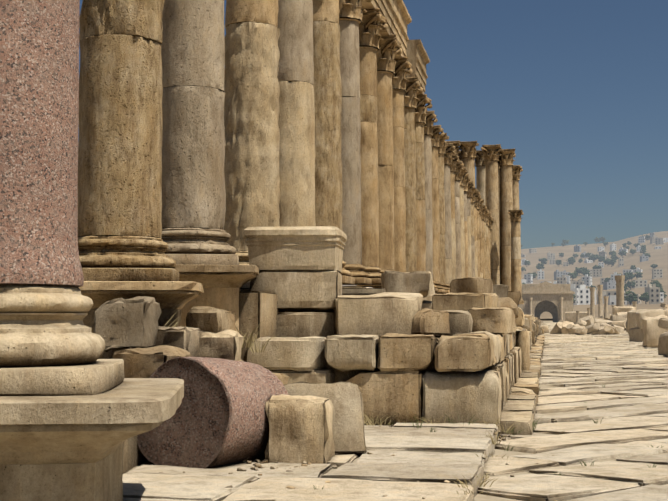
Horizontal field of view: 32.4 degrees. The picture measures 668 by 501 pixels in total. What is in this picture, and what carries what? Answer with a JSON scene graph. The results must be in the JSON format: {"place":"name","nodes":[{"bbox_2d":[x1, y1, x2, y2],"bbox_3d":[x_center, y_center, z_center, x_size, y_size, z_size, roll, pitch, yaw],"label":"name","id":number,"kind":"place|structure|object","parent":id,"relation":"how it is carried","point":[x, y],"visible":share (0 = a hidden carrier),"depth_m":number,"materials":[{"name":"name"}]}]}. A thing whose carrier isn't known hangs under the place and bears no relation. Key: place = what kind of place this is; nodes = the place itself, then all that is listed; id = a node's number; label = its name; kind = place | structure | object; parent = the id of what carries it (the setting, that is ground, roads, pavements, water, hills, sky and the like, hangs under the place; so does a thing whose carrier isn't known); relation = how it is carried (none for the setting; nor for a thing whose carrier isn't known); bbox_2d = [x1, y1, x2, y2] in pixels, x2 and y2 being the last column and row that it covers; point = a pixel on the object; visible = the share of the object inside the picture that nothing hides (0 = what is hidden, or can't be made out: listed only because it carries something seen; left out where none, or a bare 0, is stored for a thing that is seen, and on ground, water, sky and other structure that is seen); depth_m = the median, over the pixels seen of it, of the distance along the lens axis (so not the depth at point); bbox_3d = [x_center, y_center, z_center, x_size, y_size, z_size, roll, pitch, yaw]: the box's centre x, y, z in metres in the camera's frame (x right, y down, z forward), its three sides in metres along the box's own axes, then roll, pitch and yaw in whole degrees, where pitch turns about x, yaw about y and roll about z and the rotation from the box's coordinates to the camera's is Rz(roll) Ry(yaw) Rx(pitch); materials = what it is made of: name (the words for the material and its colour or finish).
{"place":"outdoors","nodes":[
{"label":"outdoors","id":0,"kind":"place"},
{"bbox_2d":[224,0,279,281],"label":"colonnade column","id":1,"kind":"structure","parent":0,"point":[251,120],"depth_m":18.59,"materials":[{"name":"beige stone"}]},
{"bbox_2d":[277,0,315,226],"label":"colonnade column","id":2,"kind":"structure","parent":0,"point":[296,122],"depth_m":21.51,"materials":[{"name":"beige stone"}]},
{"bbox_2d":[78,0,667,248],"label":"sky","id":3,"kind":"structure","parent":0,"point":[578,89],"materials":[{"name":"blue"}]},
{"bbox_2d":[122,321,667,500],"bbox_3d":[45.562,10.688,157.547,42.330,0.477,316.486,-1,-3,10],"label":"street paving","id":4,"kind":"structure","parent":0,"point":[625,429],"depth_m":11.75,"materials":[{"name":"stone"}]},
{"bbox_2d":[0,378,183,500],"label":"pedestal","id":5,"kind":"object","parent":4,"relation":"on","point":[61,448],"depth_m":7.07,"materials":[{"name":"stone"}]},
{"bbox_2d":[0,285,123,395],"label":"column base","id":6,"kind":"object","parent":5,"relation":"on","point":[51,344],"visible":1,"depth_m":7.46,"materials":[{"name":"stone"}]},
{"bbox_2d":[0,0,83,286],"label":"column shaft","id":7,"kind":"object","parent":6,"relation":"on","point":[39,84],"depth_m":7.67,"materials":[{"name":"pink stone"}]},
{"bbox_2d":[137,357,288,468],"bbox_3d":[-1.173,1.609,11.297,1.113,1.150,1.291,-2,-4,26],"label":"fallen column drum","id":8,"kind":"object","parent":4,"relation":"on","point":[219,418],"visible":0.71,"depth_m":10.75,"materials":[{"name":"pink stone"}]},
{"bbox_2d":[93,296,564,500],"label":"loose blocks","id":9,"kind":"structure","parent":4,"relation":"on","point":[311,423],"depth_m":11.42,"materials":[{"name":"stone"}]},
{"bbox_2d":[244,331,544,434],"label":"stone block wall","id":10,"kind":"structure","parent":4,"relation":"on","point":[469,376],"depth_m":14.94,"materials":[{"name":"stone"}]},
{"bbox_2d":[332,271,548,377],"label":"stone blocks","id":11,"kind":"structure","parent":10,"relation":"on","point":[396,303],"depth_m":17.98,"materials":[{"name":"stone"}]},
{"bbox_2d":[511,222,523,302],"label":"tall column","id":12,"kind":"structure","parent":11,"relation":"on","point":[516,283],"depth_m":92.53,"materials":[{"name":"stone"}]},
{"bbox_2d":[508,210,523,221],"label":"column capital","id":13,"kind":"object","parent":12,"relation":"on","point":[515,215],"visible":0.96,"depth_m":92.64,"materials":[{"name":"stone"}]},
{"bbox_2d":[512,180,523,303],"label":"tall column","id":14,"kind":"structure","parent":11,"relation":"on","point":[515,185],"depth_m":99.67,"materials":[{"name":"stone"}]},
{"bbox_2d":[512,165,522,180],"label":"column capital","id":15,"kind":"object","parent":14,"relation":"on","point":[517,170],"visible":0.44,"depth_m":99.68,"materials":[{"name":"stone"}]},
{"bbox_2d":[525,316,531,336],"bbox_3d":[9.270,3.917,55.041,0.611,1.532,0.615,-1,-3,10],"label":"stone block","id":16,"kind":"object","parent":10,"relation":"on","point":[530,320],"visible":0.17,"depth_m":54.91,"materials":[{"name":"stone"}]},
{"bbox_2d":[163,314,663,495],"bbox_3d":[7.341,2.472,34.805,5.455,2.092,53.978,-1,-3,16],"label":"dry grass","id":17,"kind":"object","parent":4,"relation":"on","point":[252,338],"visible":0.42,"depth_m":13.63,"materials":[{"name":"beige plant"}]},
{"bbox_2d":[515,331,530,371],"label":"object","id":18,"kind":"object","parent":4,"relation":"on","point":[522,341],"visible":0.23,"depth_m":27.53,"materials":[{"name":"stone"}]},
{"bbox_2d":[550,275,667,356],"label":"ruins","id":19,"kind":"object","parent":4,"relation":"on","point":[648,327],"visible":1,"depth_m":97.35,"materials":[{"name":"stone"}]},
{"bbox_2d":[404,77,422,109],"bbox_3d":[2.389,-5.324,39.461,1.240,1.036,1.237,-1,-3,12],"label":"column capital","id":20,"kind":"object","parent":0,"point":[411,92],"visible":0.56,"depth_m":39.06,"materials":[{"name":"beige stone"}]},
{"bbox_2d":[431,125,444,147],"bbox_3d":[4.022,-4.724,48.236,1.159,0.900,1.167,-1,-3,11],"label":"column capital","id":21,"kind":"object","parent":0,"point":[435,138],"visible":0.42,"depth_m":47.88,"materials":[{"name":"beige stone"}]},
{"bbox_2d":[445,141,461,157],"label":"column capital","id":22,"kind":"object","parent":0,"point":[456,144],"visible":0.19,"depth_m":94.69,"materials":[{"name":"stone"}]},
{"bbox_2d":[463,176,470,191],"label":"column capital","id":23,"kind":"object","parent":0,"point":[466,187],"visible":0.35,"depth_m":65.16,"materials":[{"name":"beige stone"}]},
{"bbox_2d":[481,205,486,218],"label":"column capital","id":24,"kind":"object","parent":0,"point":[483,214],"visible":0.27,"depth_m":82.57,"materials":[{"name":"beige stone"}]},
{"bbox_2d":[342,231,667,318],"bbox_3d":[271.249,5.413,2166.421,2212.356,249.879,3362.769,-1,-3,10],"label":"hill terrain","id":25,"kind":"structure","parent":0,"point":[659,257],"depth_m":1623.05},
{"bbox_2d":[518,233,667,306],"bbox_3d":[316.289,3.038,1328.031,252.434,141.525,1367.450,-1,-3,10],"label":"town buildings","id":26,"kind":"structure","parent":25,"relation":"on","point":[582,292],"depth_m":1234.34,"materials":[{"name":"white paint"}]},
{"bbox_2d":[521,234,666,304],"bbox_3d":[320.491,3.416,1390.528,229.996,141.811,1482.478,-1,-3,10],"label":"hill trees","id":27,"kind":"object","parent":25,"relation":"on","point":[632,297],"visible":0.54,"depth_m":1552.37,"materials":[{"name":"green plant"}]},
{"label":"ground","id":28,"kind":"structure","parent":0,"visible":0},
{"bbox_2d":[123,291,436,473],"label":"colonnade terrace","id":29,"kind":"structure","parent":28,"relation":"on","point":[256,308],"depth_m":15.35,"materials":[{"name":"stone"}]},
{"bbox_2d":[78,281,203,358],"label":"pedestal column","id":30,"kind":"structure","parent":29,"relation":"on","point":[172,298],"depth_m":12.19,"materials":[{"name":"stone"}]},
{"bbox_2d":[78,0,178,280],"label":"colonnade column","id":31,"kind":"structure","parent":30,"relation":"on","point":[120,162],"depth_m":12.71,"materials":[{"name":"beige stone"}]},
{"bbox_2d":[174,264,258,360],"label":"pedestal column","id":32,"kind":"structure","parent":29,"relation":"on","point":[222,285],"depth_m":14.93,"materials":[{"name":"stone"}]},
{"bbox_2d":[161,0,238,264],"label":"colonnade column","id":33,"kind":"structure","parent":32,"relation":"on","point":[193,145],"depth_m":15.34,"materials":[{"name":"beige stone"}]},
{"bbox_2d":[241,282,249,290],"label":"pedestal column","id":34,"kind":"structure","parent":29,"relation":"on","point":[245,286],"depth_m":17.90,"materials":[{"name":"stone"}]},
{"bbox_2d":[244,226,346,337],"bbox_3d":[-0.552,0.747,16.972,1.439,2.106,1.450,0,-3,4],"label":"stone pedestal","id":35,"kind":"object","parent":29,"relation":"on","point":[300,270],"depth_m":16.34,"materials":[{"name":"stone"}]},
{"bbox_2d":[312,0,354,284],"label":"colonnade column","id":36,"kind":"structure","parent":29,"relation":"on","point":[327,85],"depth_m":24.44,"materials":[{"name":"beige stone"}]},
{"bbox_2d":[339,20,371,284],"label":"colonnade column","id":37,"kind":"structure","parent":29,"relation":"on","point":[350,130],"depth_m":27.39,"materials":[{"name":"beige stone"}]},
{"bbox_2d":[339,0,371,23],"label":"column capital","id":38,"kind":"object","parent":37,"relation":"on","point":[350,10],"visible":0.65,"depth_m":27.54,"materials":[{"name":"beige stone"}]},
{"bbox_2d":[359,48,380,284],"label":"colonnade column","id":39,"kind":"structure","parent":29,"relation":"on","point":[369,170],"depth_m":30.22,"materials":[{"name":"beige stone"}]},
{"bbox_2d":[359,8,387,51],"bbox_3d":[0.778,-5.825,30.753,1.195,1.001,1.196,-1,-3,12],"label":"column capital","id":40,"kind":"object","parent":39,"relation":"on","point":[370,28],"visible":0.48,"depth_m":30.36,"materials":[{"name":"beige stone"}]},
{"bbox_2d":[357,72,394,286],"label":"colonnade column","id":41,"kind":"structure","parent":29,"relation":"on","point":[385,166],"depth_m":33.20,"materials":[{"name":"beige stone"}]},
{"bbox_2d":[376,34,402,74],"bbox_3d":[1.327,-5.671,33.737,1.243,1.069,1.249,-1,-3,11],"label":"column capital","id":42,"kind":"object","parent":41,"relation":"on","point":[386,53],"visible":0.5,"depth_m":33.32,"materials":[{"name":"beige stone"}]},
{"bbox_2d":[361,0,429,94],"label":"entablature","id":43,"kind":"structure","parent":41,"relation":"on","point":[395,14],"depth_m":35.76,"materials":[{"name":"stone"}]},
{"bbox_2d":[372,90,405,287],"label":"colonnade column","id":44,"kind":"structure","parent":29,"relation":"on","point":[399,191],"depth_m":36.04,"materials":[{"name":"beige stone"}]},
{"bbox_2d":[392,57,412,91],"bbox_3d":[1.849,-5.524,36.547,1.225,1.030,1.218,-1,-3,9],"label":"column capital","id":45,"kind":"object","parent":44,"relation":"on","point":[399,79],"visible":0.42,"depth_m":36.15,"materials":[{"name":"beige stone"}]},
{"bbox_2d":[404,108,416,271],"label":"colonnade column","id":46,"kind":"structure","parent":29,"relation":"on","point":[410,190],"depth_m":38.95,"materials":[{"name":"beige stone"}]},
{"bbox_2d":[414,123,425,270],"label":"colonnade column","id":47,"kind":"structure","parent":29,"relation":"on","point":[420,201],"depth_m":41.90,"materials":[{"name":"beige stone"}]},
{"bbox_2d":[414,94,431,124],"bbox_3d":[2.933,-5.133,42.411,1.255,1.042,1.256,-1,-3,13],"label":"column capital","id":48,"kind":"object","parent":47,"relation":"on","point":[420,112],"visible":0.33,"depth_m":42.01,"materials":[{"name":"beige stone"}]},
{"bbox_2d":[424,135,437,291],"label":"colonnade column","id":49,"kind":"structure","parent":29,"relation":"on","point":[428,196],"depth_m":44.86,"materials":[{"name":"beige stone"}]},
{"bbox_2d":[424,111,437,135],"bbox_3d":[3.475,-4.951,45.324,1.158,0.934,1.149,-1,-3,10],"label":"column capital","id":50,"kind":"object","parent":49,"relation":"on","point":[429,128],"visible":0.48,"depth_m":44.97,"materials":[{"name":"beige stone"}]},
{"bbox_2d":[432,147,444,292],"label":"colonnade column","id":51,"kind":"structure","parent":29,"relation":"on","point":[436,229],"depth_m":47.75,"materials":[{"name":"beige stone"}]},
{"bbox_2d":[437,154,449,293],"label":"colonnade column","id":52,"kind":"structure","parent":29,"relation":"on","point":[442,218],"depth_m":50.61,"materials":[{"name":"beige stone"}]},
{"bbox_2d":[438,133,448,154],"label":"column capital","id":53,"kind":"object","parent":52,"relation":"on","point":[442,146],"visible":0.27,"depth_m":50.77,"materials":[{"name":"beige stone"}]},
{"bbox_2d":[444,165,451,289],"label":"colonnade column","id":54,"kind":"structure","parent":29,"relation":"on","point":[448,238],"depth_m":53.55,"materials":[{"name":"beige stone"}]},
{"bbox_2d":[444,143,455,165],"bbox_3d":[5.095,-4.457,54.044,1.224,1.008,1.233,-1,-3,11],"label":"column capital","id":55,"kind":"object","parent":54,"relation":"on","point":[450,150],"visible":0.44,"depth_m":53.65,"materials":[{"name":"beige stone"}]},
{"bbox_2d":[450,172,455,279],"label":"colonnade column","id":56,"kind":"structure","parent":29,"relation":"on","point":[453,231],"depth_m":56.37,"materials":[{"name":"beige stone"}]},
{"bbox_2d":[450,154,459,172],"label":"column capital","id":57,"kind":"object","parent":56,"relation":"on","point":[453,166],"visible":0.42,"depth_m":56.47,"materials":[{"name":"beige stone"}]},
{"bbox_2d":[455,181,460,278],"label":"colonnade column","id":58,"kind":"structure","parent":29,"relation":"on","point":[458,233],"depth_m":59.31,"materials":[{"name":"beige stone"}]},
{"bbox_2d":[454,161,464,180],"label":"column capital","id":59,"kind":"object","parent":58,"relation":"on","point":[459,169],"visible":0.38,"depth_m":59.41,"materials":[{"name":"beige stone"}]},
{"bbox_2d":[459,186,464,277],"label":"colonnade column","id":60,"kind":"structure","parent":29,"relation":"on","point":[461,193],"depth_m":62.17,"materials":[{"name":"beige stone"}]},
{"bbox_2d":[460,168,468,186],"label":"column capital","id":61,"kind":"object","parent":60,"relation":"on","point":[463,176],"visible":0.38,"depth_m":62.33,"materials":[{"name":"beige stone"}]},
{"bbox_2d":[464,192,467,277],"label":"colonnade column","id":62,"kind":"structure","parent":29,"relation":"on","point":[466,234],"depth_m":65.07,"materials":[{"name":"beige stone"}]},
{"bbox_2d":[462,158,474,185],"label":"tall column","id":63,"kind":"structure","parent":29,"relation":"on","point":[469,164],"depth_m":94.80,"materials":[{"name":"stone"}]},
{"bbox_2d":[460,141,478,158],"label":"column capital","id":64,"kind":"object","parent":63,"relation":"on","point":[468,150],"visible":0.96,"depth_m":94.79,"materials":[{"name":"stone"}]},
{"bbox_2d":[467,198,471,276],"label":"colonnade column","id":65,"kind":"structure","parent":29,"relation":"on","point":[469,236],"depth_m":68.08,"materials":[{"name":"beige stone"}]},
{"bbox_2d":[467,181,474,197],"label":"column capital","id":66,"kind":"object","parent":65,"relation":"on","point":[470,192],"visible":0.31,"depth_m":68.16,"materials":[{"name":"beige stone"}]},
{"bbox_2d":[471,203,474,276],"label":"colonnade column","id":67,"kind":"structure","parent":29,"relation":"on","point":[472,242],"depth_m":70.98,"materials":[{"name":"beige stone"}]},
{"bbox_2d":[470,187,477,202],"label":"column capital","id":68,"kind":"object","parent":67,"relation":"on","point":[472,199],"visible":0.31,"depth_m":71.09,"materials":[{"name":"beige stone"}]},
{"bbox_2d":[474,206,477,276],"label":"colonnade column","id":69,"kind":"structure","parent":29,"relation":"on","point":[475,242],"depth_m":73.87,"materials":[{"name":"beige stone"}]},
{"bbox_2d":[474,190,480,206],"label":"column capital","id":70,"kind":"object","parent":69,"relation":"on","point":[477,193],"visible":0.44,"depth_m":73.95,"materials":[{"name":"beige stone"}]},
{"bbox_2d":[477,209,479,276],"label":"colonnade column","id":71,"kind":"structure","parent":29,"relation":"on","point":[478,243],"depth_m":76.69,"materials":[{"name":"beige stone"}]},
{"bbox_2d":[477,197,482,209],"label":"column capital","id":72,"kind":"object","parent":71,"relation":"on","point":[480,199],"visible":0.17,"depth_m":76.78,"materials":[{"name":"beige stone"}]},
{"bbox_2d":[476,166,485,204],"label":"tall column","id":73,"kind":"structure","parent":29,"relation":"on","point":[480,177],"depth_m":98.71,"materials":[{"name":"stone"}]},
{"bbox_2d":[475,150,485,166],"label":"column capital","id":74,"kind":"object","parent":73,"relation":"on","point":[479,160],"visible":0.5,"depth_m":98.71,"materials":[{"name":"stone"}]},
{"bbox_2d":[479,214,482,277],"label":"colonnade column","id":75,"kind":"structure","parent":29,"relation":"on","point":[480,239],"depth_m":79.56,"materials":[{"name":"beige stone"}]},
{"bbox_2d":[479,199,483,213],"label":"column capital","id":76,"kind":"object","parent":75,"relation":"on","point":[480,209],"visible":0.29,"depth_m":79.65,"materials":[{"name":"beige stone"}]},
{"bbox_2d":[482,219,484,278],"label":"colonnade column","id":77,"kind":"structure","parent":29,"relation":"on","point":[483,257],"depth_m":82.52,"materials":[{"name":"beige stone"}]},
{"bbox_2d":[484,221,486,278],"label":"colonnade column","id":78,"kind":"structure","parent":29,"relation":"on","point":[485,249],"depth_m":85.42,"materials":[{"name":"beige stone"}]},
{"bbox_2d":[484,209,488,220],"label":"column capital","id":79,"kind":"object","parent":78,"relation":"on","point":[486,212],"visible":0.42,"depth_m":85.50,"materials":[{"name":"beige stone"}]},
{"bbox_2d":[486,225,488,277],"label":"colonnade column","id":80,"kind":"structure","parent":29,"relation":"on","point":[487,246],"depth_m":88.38,"materials":[{"name":"beige stone"}]},
{"bbox_2d":[486,212,490,224],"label":"column capital","id":81,"kind":"object","parent":80,"relation":"on","point":[487,222],"visible":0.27,"depth_m":88.45,"materials":[{"name":"beige stone"}]},
{"bbox_2d":[488,227,490,278],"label":"colonnade column","id":82,"kind":"structure","parent":29,"relation":"on","point":[489,252],"depth_m":91.20,"materials":[{"name":"beige stone"}]},
{"bbox_2d":[490,230,492,278],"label":"colonnade column","id":83,"kind":"structure","parent":29,"relation":"on","point":[491,269],"depth_m":94.07,"materials":[{"name":"beige stone"}]},
{"bbox_2d":[485,161,499,284],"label":"tall column","id":84,"kind":"structure","parent":29,"relation":"on","point":[491,190],"depth_m":94.54,"materials":[{"name":"stone"}]},
{"bbox_2d":[481,144,501,161],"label":"column capital","id":85,"kind":"object","parent":84,"relation":"on","point":[491,152],"visible":0.88,"depth_m":94.73,"materials":[{"name":"stone"}]},
{"bbox_2d":[498,169,499,239],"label":"tall column","id":86,"kind":"structure","parent":29,"relation":"on","point":[499,201],"depth_m":98.82,"materials":[{"name":"stone"}]},
{"bbox_2d":[500,166,512,290],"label":"tall column","id":87,"kind":"structure","parent":29,"relation":"on","point":[506,196],"depth_m":94.70,"materials":[{"name":"stone"}]},
{"bbox_2d":[497,149,515,165],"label":"column capital","id":88,"kind":"object","parent":87,"relation":"on","point":[506,157],"visible":0.85,"depth_m":94.91,"materials":[{"name":"stone"}]},
{"bbox_2d":[519,281,574,322],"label":"arched gateway","id":89,"kind":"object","parent":28,"relation":"on","point":[555,301],"depth_m":300.27,"materials":[{"name":"beige stone"}]}
]}

